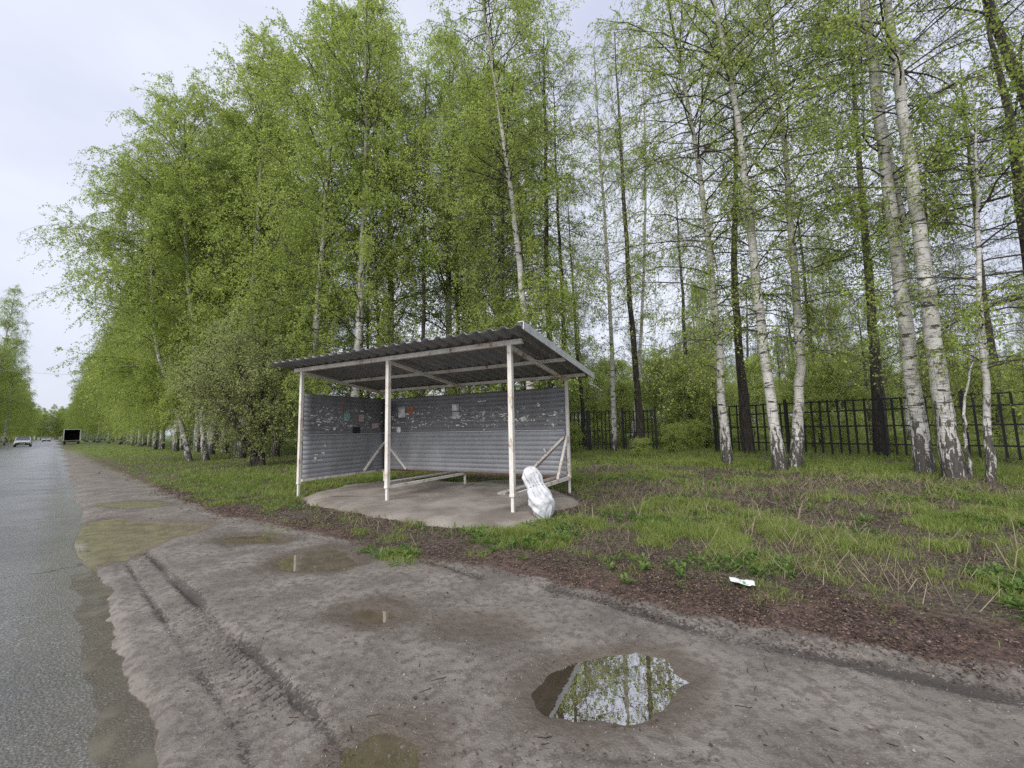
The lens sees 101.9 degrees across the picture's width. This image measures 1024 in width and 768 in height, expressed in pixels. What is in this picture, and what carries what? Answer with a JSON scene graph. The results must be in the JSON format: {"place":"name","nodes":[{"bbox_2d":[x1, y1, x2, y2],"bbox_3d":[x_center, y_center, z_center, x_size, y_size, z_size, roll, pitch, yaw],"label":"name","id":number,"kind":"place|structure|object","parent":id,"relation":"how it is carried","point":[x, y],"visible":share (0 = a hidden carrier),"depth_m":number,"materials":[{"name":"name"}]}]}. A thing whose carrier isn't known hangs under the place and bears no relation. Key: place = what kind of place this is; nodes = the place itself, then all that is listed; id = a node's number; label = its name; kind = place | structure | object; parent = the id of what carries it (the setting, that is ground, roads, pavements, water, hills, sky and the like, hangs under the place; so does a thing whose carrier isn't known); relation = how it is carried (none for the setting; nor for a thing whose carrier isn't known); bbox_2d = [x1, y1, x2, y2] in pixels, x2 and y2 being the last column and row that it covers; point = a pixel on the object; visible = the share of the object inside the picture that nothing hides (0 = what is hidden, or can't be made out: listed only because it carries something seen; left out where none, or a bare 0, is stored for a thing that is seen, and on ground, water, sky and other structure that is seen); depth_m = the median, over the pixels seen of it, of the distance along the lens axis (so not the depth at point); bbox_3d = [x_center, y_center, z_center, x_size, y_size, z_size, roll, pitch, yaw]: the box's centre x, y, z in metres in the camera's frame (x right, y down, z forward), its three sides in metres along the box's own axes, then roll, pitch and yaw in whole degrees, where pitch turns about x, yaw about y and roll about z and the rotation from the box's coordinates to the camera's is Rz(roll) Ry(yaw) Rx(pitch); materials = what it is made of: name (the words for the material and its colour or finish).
{"place":"outdoors","nodes":[
{"label":"outdoors","id":0,"kind":"place"},
{"bbox_2d":[0,438,157,767],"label":"road","id":1,"kind":"structure","parent":0,"point":[55,699],"depth_m":2.74,"materials":[{"name":"asphalt"}]},
{"bbox_2d":[71,570,157,767],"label":"puddle","id":2,"kind":"object","parent":1,"relation":"on","point":[99,746],"depth_m":1.98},
{"bbox_2d":[0,421,1023,767],"bbox_3d":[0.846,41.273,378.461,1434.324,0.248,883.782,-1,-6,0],"label":"ground","id":3,"kind":"structure","parent":0,"point":[158,665],"depth_m":2.44,"materials":[{"name":"soil"}]},
{"bbox_2d":[0,284,34,421],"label":"birch tree","id":4,"kind":"object","parent":3,"relation":"on","point":[7,324],"visible":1,"depth_m":59.06,"materials":[{"name":"green plant"}]},
{"bbox_2d":[0,333,37,445],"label":"birch tree","id":5,"kind":"object","parent":3,"relation":"on","point":[11,372],"visible":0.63,"depth_m":76.84,"materials":[{"name":"green plant"}]},
{"bbox_2d":[69,353,107,442],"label":"birch tree","id":6,"kind":"object","parent":3,"relation":"on","point":[88,415],"visible":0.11,"depth_m":78.00,"materials":[{"name":"green plant"}]},
{"bbox_2d":[79,326,120,444],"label":"birch tree","id":7,"kind":"object","parent":3,"relation":"on","point":[119,439],"visible":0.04,"depth_m":60.20,"materials":[{"name":"green plant"}]},
{"bbox_2d":[95,304,168,446],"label":"birch tree","id":8,"kind":"object","parent":3,"relation":"on","point":[140,437],"visible":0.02,"depth_m":45.98,"materials":[{"name":"green plant"}]},
{"bbox_2d":[95,501,169,507],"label":"puddle","id":9,"kind":"object","parent":3,"relation":"on","point":[133,504],"visible":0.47,"depth_m":7.84,"materials":[{"name":"liquid"}]},
{"bbox_2d":[19,139,256,460],"bbox_3d":[-19.127,-4.553,22.131,10.345,17.504,9.466,-5,-7,34],"label":"birch tree","id":10,"kind":"object","parent":3,"relation":"on","point":[138,206],"visible":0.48,"depth_m":20.48,"materials":[{"name":"green plant"}]},
{"bbox_2d":[92,261,189,449],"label":"birch tree","id":11,"kind":"object","parent":3,"relation":"on","point":[154,445],"visible":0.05,"depth_m":35.24,"materials":[{"name":"green plant"}]},
{"bbox_2d":[89,236,193,448],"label":"birch tree","id":12,"kind":"object","parent":3,"relation":"on","point":[161,444],"depth_m":38.12,"materials":[{"name":"green plant"}]},
{"bbox_2d":[74,518,209,571],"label":"puddle","id":13,"kind":"object","parent":3,"relation":"on","point":[111,541],"visible":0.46,"depth_m":5.48,"materials":[{"name":"liquid"}]},
{"bbox_2d":[94,186,206,451],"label":"birch tree","id":14,"kind":"object","parent":3,"relation":"on","point":[196,447],"visible":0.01,"depth_m":29.25,"materials":[{"name":"green plant"}]},
{"bbox_2d":[107,239,193,449],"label":"birch tree","id":15,"kind":"object","parent":3,"relation":"on","point":[181,444],"visible":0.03,"depth_m":34.44,"materials":[{"name":"green plant"}]},
{"bbox_2d":[97,163,218,451],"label":"birch tree","id":16,"kind":"object","parent":3,"relation":"on","point":[175,446],"visible":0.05,"depth_m":31.67,"materials":[{"name":"green plant"}]},
{"bbox_2d":[56,71,280,460],"bbox_3d":[-16.496,-6.218,21.680,11.024,20.561,8.400,-1,-6,0],"label":"birch tree","id":17,"kind":"object","parent":3,"relation":"on","point":[177,124],"visible":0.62,"depth_m":20.42,"materials":[{"name":"green plant"}]},
{"bbox_2d":[135,105,274,454],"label":"birch tree","id":18,"kind":"object","parent":3,"relation":"on","point":[211,450],"visible":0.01,"depth_m":26.03,"materials":[{"name":"green plant"}]},
{"bbox_2d":[125,116,294,453],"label":"birch tree","id":19,"kind":"object","parent":3,"relation":"on","point":[226,449],"depth_m":27.53,"materials":[{"name":"green plant"}]},
{"bbox_2d":[152,124,312,455],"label":"birch tree","id":20,"kind":"object","parent":3,"relation":"on","point":[235,446],"visible":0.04,"depth_m":24.19,"materials":[{"name":"green plant"}]},
{"bbox_2d":[131,18,339,458],"bbox_3d":[-13.768,-7.973,22.609,10.005,24.557,9.949,2,-6,-27],"label":"birch tree","id":21,"kind":"object","parent":3,"relation":"on","point":[241,71],"visible":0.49,"depth_m":21.24,"materials":[{"name":"green plant"}]},
{"bbox_2d":[155,297,319,466],"bbox_3d":[-10.939,-0.161,16.645,6.933,7.131,5.286,-1,-6,0],"label":"bird cherry bush","id":22,"kind":"object","parent":3,"relation":"on","point":[262,426],"visible":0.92,"depth_m":16.08,"materials":[{"name":"green plant"}]},
{"bbox_2d":[160,109,325,453],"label":"birch tree","id":23,"kind":"object","parent":3,"relation":"on","point":[235,138],"visible":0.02,"depth_m":24.83,"materials":[{"name":"green plant"}]},
{"bbox_2d":[222,536,282,542],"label":"puddle","id":24,"kind":"object","parent":3,"relation":"on","point":[248,539],"visible":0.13,"depth_m":5.11,"materials":[{"name":"liquid"}]},
{"bbox_2d":[183,41,370,456],"bbox_3d":[-13.511,-7.872,23.959,10.310,24.243,9.501,-2,-5,16],"label":"birch tree","id":25,"kind":"object","parent":3,"relation":"on","point":[275,452],"visible":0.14,"depth_m":22.59,"materials":[{"name":"green plant"}]},
{"bbox_2d":[190,0,434,459],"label":"birch tree","id":26,"kind":"object","parent":3,"relation":"on","point":[348,268],"visible":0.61,"depth_m":18.20,"materials":[{"name":"green plant"}]},
{"bbox_2d":[274,549,357,571],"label":"puddle","id":27,"kind":"object","parent":3,"relation":"on","point":[324,560],"visible":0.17,"depth_m":4.19,"materials":[{"name":"liquid"}]},
{"bbox_2d":[224,0,477,430],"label":"birch tree","id":28,"kind":"object","parent":3,"relation":"on","point":[367,36],"visible":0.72,"depth_m":17.60,"materials":[{"name":"green plant"}]},
{"bbox_2d":[320,121,408,397],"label":"larch tree","id":29,"kind":"object","parent":3,"relation":"on","point":[337,337],"visible":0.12,"depth_m":20.66,"materials":[{"name":"green plant"}]},
{"bbox_2d":[349,609,396,623],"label":"puddle","id":30,"kind":"object","parent":3,"relation":"on","point":[375,616],"visible":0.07,"depth_m":2.95,"materials":[{"name":"liquid"}]},
{"bbox_2d":[261,21,485,398],"bbox_3d":[-6.230,-8.238,21.885,10.672,24.260,9.835,-7,-9,31],"label":"birch tree","id":31,"kind":"object","parent":3,"relation":"on","point":[409,74],"visible":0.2,"depth_m":20.46,"materials":[{"name":"green plant"}]},
{"bbox_2d":[340,733,420,767],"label":"puddle","id":32,"kind":"object","parent":3,"relation":"on","point":[387,750],"visible":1,"depth_m":1.68,"materials":[{"name":"brown liquid"}]},
{"bbox_2d":[349,46,486,396],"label":"dark stemmed tree","id":33,"kind":"object","parent":3,"relation":"on","point":[423,284],"visible":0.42,"depth_m":18.52,"materials":[{"name":"green plant"}]},
{"bbox_2d":[301,478,580,532],"bbox_3d":[-1.405,2.246,8.572,6.416,0.190,5.289,-4,-7,28],"label":"concrete pad","id":34,"kind":"object","parent":3,"relation":"on","point":[459,504],"visible":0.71,"depth_m":7.06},
{"bbox_2d":[269,321,593,512],"bbox_3d":[-1.643,0.894,8.400,5.899,2.894,3.209,-4,-7,28],"label":"bus shelter","id":35,"kind":"object","parent":34,"relation":"on","point":[511,433],"visible":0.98,"depth_m":8.75,"materials":[{"name":"white paint"}]},
{"bbox_2d":[522,466,554,519],"bbox_3d":[0.360,1.560,5.966,0.371,0.721,0.540,5,-8,-44],"label":"rubbish sack","id":36,"kind":"object","parent":34,"relation":"on","point":[541,501],"visible":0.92,"depth_m":5.84,"materials":[{"name":"plastic"}]},
{"bbox_2d":[363,20,528,397],"bbox_3d":[-3.476,-7.977,21.347,10.201,23.481,10.338,-4,-6,29],"label":"birch tree","id":37,"kind":"object","parent":3,"relation":"on","point":[446,75],"visible":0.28,"depth_m":20.99,"materials":[{"name":"green plant"}]},
{"bbox_2d":[400,115,492,395],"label":"larch tree","id":38,"kind":"object","parent":3,"relation":"on","point":[445,296],"visible":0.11,"depth_m":21.60,"materials":[{"name":"green plant"}]},
{"bbox_2d":[426,73,542,392],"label":"dark stemmed tree","id":39,"kind":"object","parent":3,"relation":"on","point":[476,315],"visible":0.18,"depth_m":19.33,"materials":[{"name":"green plant"}]},
{"bbox_2d":[405,75,584,394],"bbox_3d":[-1.025,-6.276,21.102,9.062,20.249,9.114,-1,-7,-24],"label":"birch tree","id":40,"kind":"object","parent":3,"relation":"on","point":[487,275],"visible":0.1,"depth_m":20.18,"materials":[{"name":"green plant"}]},
{"bbox_2d":[382,0,618,400],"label":"birch tree","id":41,"kind":"object","parent":3,"relation":"on","point":[482,124],"visible":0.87,"depth_m":14.64,"materials":[{"name":"green plant"}]},
{"bbox_2d":[417,56,587,392],"bbox_3d":[-0.395,-8.440,24.771,10.083,25.024,9.982,3,-8,-37],"label":"birch tree","id":42,"kind":"object","parent":3,"relation":"on","point":[507,222],"visible":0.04,"depth_m":24.68,"materials":[{"name":"green plant"}]},
{"bbox_2d":[443,30,569,390],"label":"dark stemmed tree","id":43,"kind":"object","parent":3,"relation":"on","point":[501,259],"visible":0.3,"depth_m":17.54,"materials":[{"name":"green plant"}]},
{"bbox_2d":[64,429,1023,670],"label":"grass","id":44,"kind":"structure","parent":3,"relation":"on","point":[929,513],"depth_m":6.66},
{"bbox_2d":[472,0,616,387],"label":"dark stemmed tree","id":45,"kind":"object","parent":3,"relation":"on","point":[571,57],"visible":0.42,"depth_m":16.48,"materials":[{"name":"green plant"}]},
{"bbox_2d":[489,48,623,458],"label":"dark stemmed tree","id":46,"kind":"object","parent":3,"relation":"on","point":[555,141],"visible":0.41,"depth_m":17.02,"materials":[{"name":"green plant"}]},
{"bbox_2d":[99,448,1023,620],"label":"weeds","id":47,"kind":"object","parent":3,"relation":"on","point":[1016,602],"visible":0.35,"depth_m":4.78,"materials":[{"name":"green plant"}]},
{"bbox_2d":[118,465,1023,767],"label":"leaf litter","id":48,"kind":"object","parent":3,"relation":"on","point":[850,619],"visible":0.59,"depth_m":3.50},
{"bbox_2d":[122,500,1023,767],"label":"pebbles","id":49,"kind":"object","parent":3,"relation":"on","point":[779,747],"visible":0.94,"depth_m":2.17,"materials":[{"name":"stone"}]},
{"bbox_2d":[149,540,1002,765],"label":"twigs","id":50,"kind":"object","parent":3,"relation":"on","point":[616,651],"visible":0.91,"depth_m":2.12,"materials":[{"name":"brown plant"}]},
{"bbox_2d":[570,421,586,450],"bbox_3d":[2.979,2.781,21.522,1.700,1.805,1.838,-6,-7,30],"label":"shrub","id":51,"kind":"object","parent":3,"relation":"on","point":[574,431],"visible":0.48,"depth_m":21.29,"materials":[{"name":"green plant"}]},
{"bbox_2d":[543,174,622,446],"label":"larch tree","id":52,"kind":"object","parent":3,"relation":"on","point":[582,404],"visible":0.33,"depth_m":27.40,"materials":[{"name":"green plant"}]},
{"bbox_2d":[559,355,609,434],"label":"young birch","id":53,"kind":"object","parent":3,"relation":"on","point":[593,409],"visible":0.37,"depth_m":31.14,"materials":[{"name":"green plant"}]},
{"bbox_2d":[569,410,610,449],"bbox_3d":[4.010,2.586,21.744,2.579,2.470,0.089,-3,-6,14],"label":"metal fence","id":54,"kind":"object","parent":3,"relation":"on","point":[588,444],"visible":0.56,"depth_m":21.69,"materials":[{"name":"black metal"}]},
{"bbox_2d":[164,462,1023,611],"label":"dry stalks","id":55,"kind":"object","parent":3,"relation":"on","point":[847,533],"visible":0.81,"depth_m":5.18,"materials":[{"name":"plant"}]},
{"bbox_2d":[558,19,659,451],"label":"birch tree","id":56,"kind":"object","parent":3,"relation":"on","point":[611,342],"visible":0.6,"depth_m":21.71,"materials":[{"name":"green plant"}]},
{"bbox_2d":[531,653,688,725],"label":"puddle","id":57,"kind":"object","parent":3,"relation":"on","point":[628,690],"visible":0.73,"depth_m":2.06,"materials":[{"name":"clear liquid"}]},
{"bbox_2d":[590,355,650,441],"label":"young birch","id":58,"kind":"object","parent":3,"relation":"on","point":[618,368],"visible":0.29,"depth_m":31.29,"materials":[{"name":"green plant"}]},
{"bbox_2d":[569,16,679,452],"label":"dark stemmed tree","id":59,"kind":"object","parent":3,"relation":"on","point":[636,389],"visible":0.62,"depth_m":20.56,"materials":[{"name":"green plant"}]},
{"bbox_2d":[598,376,651,445],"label":"young birch","id":60,"kind":"object","parent":3,"relation":"on","point":[620,385],"visible":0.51,"depth_m":27.01,"materials":[{"name":"green plant"}]},
{"bbox_2d":[621,406,657,450],"bbox_3d":[6.492,2.438,21.151,1.705,2.520,0.089,-4,-6,22],"label":"metal fence","id":61,"kind":"object","parent":3,"relation":"on","point":[624,438],"visible":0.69,"depth_m":21.16,"materials":[{"name":"black metal"}]},
{"bbox_2d":[630,436,652,456],"bbox_3d":[5.193,2.606,16.825,1.018,1.071,0.998,-5,-7,32],"label":"shrub","id":62,"kind":"object","parent":3,"relation":"on","point":[642,443],"visible":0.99,"depth_m":16.67,"materials":[{"name":"green plant"}]},
{"bbox_2d":[610,19,684,448],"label":"birch tree","id":63,"kind":"object","parent":3,"relation":"on","point":[642,309],"visible":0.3,"depth_m":24.02,"materials":[{"name":"green plant"}]},
{"bbox_2d":[623,341,682,442],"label":"young birch","id":64,"kind":"object","parent":3,"relation":"on","point":[654,350],"visible":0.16,"depth_m":29.65,"materials":[{"name":"green plant"}]},
{"bbox_2d":[641,353,693,440],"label":"young birch","id":65,"kind":"object","parent":3,"relation":"on","point":[656,399],"visible":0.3,"depth_m":26.18,"materials":[{"name":"green plant"}]},
{"bbox_2d":[659,422,689,451],"bbox_3d":[7.552,2.535,19.229,1.530,1.594,1.654,-2,-7,2],"label":"shrub","id":66,"kind":"object","parent":3,"relation":"on","point":[670,439],"visible":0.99,"depth_m":19.12,"materials":[{"name":"green plant"}]},
{"bbox_2d":[653,349,714,444],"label":"young birch","id":67,"kind":"object","parent":3,"relation":"on","point":[684,419],"visible":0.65,"depth_m":23.15,"materials":[{"name":"green plant"}]},
{"bbox_2d":[640,168,734,434],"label":"larch tree","id":68,"kind":"object","parent":3,"relation":"on","point":[683,327],"visible":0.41,"depth_m":25.89,"materials":[{"name":"green plant"}]},
{"bbox_2d":[678,419,709,448],"bbox_3d":[9.260,2.738,21.393,1.664,1.866,1.696,0,-10,-9],"label":"shrub","id":69,"kind":"object","parent":3,"relation":"on","point":[692,427],"visible":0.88,"depth_m":21.21,"materials":[{"name":"green plant"}]},
{"bbox_2d":[656,342,737,443],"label":"young birch","id":70,"kind":"object","parent":3,"relation":"on","point":[674,383],"visible":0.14,"depth_m":24.69,"materials":[{"name":"green plant"}]},
{"bbox_2d":[675,275,724,435],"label":"birch tree","id":71,"kind":"object","parent":3,"relation":"on","point":[699,328],"visible":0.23,"depth_m":39.13,"materials":[{"name":"green plant"}]},
{"bbox_2d":[669,358,739,446],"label":"young birch","id":72,"kind":"object","parent":3,"relation":"on","point":[702,393],"visible":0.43,"depth_m":22.25,"materials":[{"name":"green plant"}]},
{"bbox_2d":[572,0,901,464],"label":"birch tree","id":73,"kind":"object","parent":3,"relation":"on","point":[726,448],"visible":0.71,"depth_m":13.03,"materials":[{"name":"green plant"}]},
{"bbox_2d":[666,0,828,453],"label":"dark stemmed tree","id":74,"kind":"object","parent":3,"relation":"on","point":[747,437],"visible":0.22,"depth_m":17.74,"materials":[{"name":"green plant"}]},
{"bbox_2d":[725,284,776,393],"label":"tree","id":75,"kind":"object","parent":3,"relation":"on","point":[747,349],"visible":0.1,"depth_m":49.88,"materials":[{"name":"green plant"}]},
{"bbox_2d":[731,353,783,438],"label":"young birch","id":76,"kind":"object","parent":3,"relation":"on","point":[759,388],"visible":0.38,"depth_m":30.26,"materials":[{"name":"green plant"}]},
{"bbox_2d":[574,0,981,471],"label":"birch tree","id":77,"kind":"object","parent":3,"relation":"on","point":[778,456],"visible":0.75,"depth_m":11.76,"materials":[{"name":"green plant"}]},
{"bbox_2d":[757,159,866,444],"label":"larch tree","id":78,"kind":"object","parent":3,"relation":"on","point":[805,298],"visible":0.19,"depth_m":23.48,"materials":[{"name":"green plant"}]},
{"bbox_2d":[774,343,853,447],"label":"young birch","id":79,"kind":"object","parent":3,"relation":"on","point":[789,395],"visible":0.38,"depth_m":20.75,"materials":[{"name":"green plant"}]},
{"bbox_2d":[789,212,860,420],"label":"birch tree","id":80,"kind":"object","parent":3,"relation":"on","point":[823,320],"visible":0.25,"depth_m":31.47,"materials":[{"name":"green plant"}]},
{"bbox_2d":[666,0,994,469],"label":"birch tree","id":81,"kind":"object","parent":3,"relation":"on","point":[796,451],"visible":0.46,"depth_m":12.19,"materials":[{"name":"green plant"}]},
{"bbox_2d":[802,241,866,402],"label":"birch tree","id":82,"kind":"object","parent":3,"relation":"on","point":[842,322],"visible":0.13,"depth_m":32.94,"materials":[{"name":"green plant"}]},
{"bbox_2d":[804,351,890,445],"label":"young birch","id":83,"kind":"object","parent":3,"relation":"on","point":[833,391],"visible":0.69,"depth_m":19.31,"materials":[{"name":"green plant"}]},
{"bbox_2d":[824,405,870,442],"bbox_3d":[18.411,2.457,22.972,2.374,2.548,2.329,-1,-6,-8],"label":"shrub","id":84,"kind":"object","parent":3,"relation":"on","point":[858,428],"visible":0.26,"depth_m":22.61,"materials":[{"name":"green plant"}]},
{"bbox_2d":[831,295,903,441],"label":"tree","id":85,"kind":"object","parent":3,"relation":"on","point":[869,414],"visible":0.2,"depth_m":24.81,"materials":[{"name":"green plant"}]},
{"bbox_2d":[712,389,1023,459],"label":"metal fence","id":86,"kind":"object","parent":3,"relation":"on","point":[882,426],"visible":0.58,"depth_m":14.46,"materials":[{"name":"black metal"}]},
{"bbox_2d":[835,337,904,435],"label":"young birch","id":87,"kind":"object","parent":3,"relation":"on","point":[890,413],"visible":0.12,"depth_m":27.53,"materials":[{"name":"green plant"}]},
{"bbox_2d":[769,0,981,453],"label":"dark stemmed tree","id":88,"kind":"object","parent":3,"relation":"on","point":[875,391],"visible":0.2,"depth_m":16.00,"materials":[{"name":"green plant"}]},
{"bbox_2d":[738,0,1023,480],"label":"birch tree","id":89,"kind":"object","parent":3,"relation":"on","point":[952,461],"visible":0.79,"depth_m":9.30,"materials":[{"name":"green plant"}]},
{"bbox_2d":[740,0,1023,474],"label":"birch tree","id":90,"kind":"object","parent":3,"relation":"on","point":[923,457],"visible":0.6,"depth_m":10.06,"materials":[{"name":"green plant"}]},
{"bbox_2d":[857,197,952,440],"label":"birch tree","id":91,"kind":"object","parent":3,"relation":"on","point":[907,418],"visible":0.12,"depth_m":25.06,"materials":[{"name":"green plant"}]},
{"bbox_2d":[799,0,1023,395],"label":"larch tree","id":92,"kind":"object","parent":3,"relation":"on","point":[1001,36],"visible":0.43,"depth_m":10.08,"materials":[{"name":"green plant"}]},
{"bbox_2d":[816,64,1023,483],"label":"birch tree","id":93,"kind":"object","parent":3,"relation":"on","point":[980,306],"visible":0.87,"depth_m":8.74,"materials":[{"name":"green plant"}]},
{"bbox_2d":[852,0,1023,414],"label":"larch tree","id":94,"kind":"object","parent":3,"relation":"on","point":[1020,231],"visible":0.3,"depth_m":12.12,"materials":[{"name":"green plant"}]},
{"bbox_2d":[878,124,1013,443],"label":"larch tree","id":95,"kind":"object","parent":3,"relation":"on","point":[935,279],"visible":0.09,"depth_m":20.98,"materials":[{"name":"green plant"}]},
{"bbox_2d":[881,293,1023,479],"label":"birch sapling","id":96,"kind":"object","parent":3,"relation":"on","point":[970,464],"visible":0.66,"depth_m":8.74,"materials":[{"name":"green plant"}]},
{"bbox_2d":[884,326,1022,450],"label":"young birch","id":97,"kind":"object","parent":3,"relation":"on","point":[925,389],"visible":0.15,"depth_m":16.89,"materials":[{"name":"green plant"}]},
{"bbox_2d":[913,54,1023,444],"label":"larch tree","id":98,"kind":"object","parent":3,"relation":"on","point":[988,322],"visible":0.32,"depth_m":19.43,"materials":[{"name":"green plant"}]},
{"bbox_2d":[926,354,1023,454],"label":"young birch","id":99,"kind":"object","parent":3,"relation":"on","point":[993,400],"visible":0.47,"depth_m":14.24,"materials":[{"name":"green plant"}]},
{"bbox_2d":[992,363,1023,432],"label":"young birch","id":100,"kind":"object","parent":3,"relation":"on","point":[1018,394],"visible":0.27,"depth_m":30.22,"materials":[{"name":"green plant"}]},
{"bbox_2d":[0,0,1023,437],"label":"sky","id":101,"kind":"structure","parent":0,"point":[66,65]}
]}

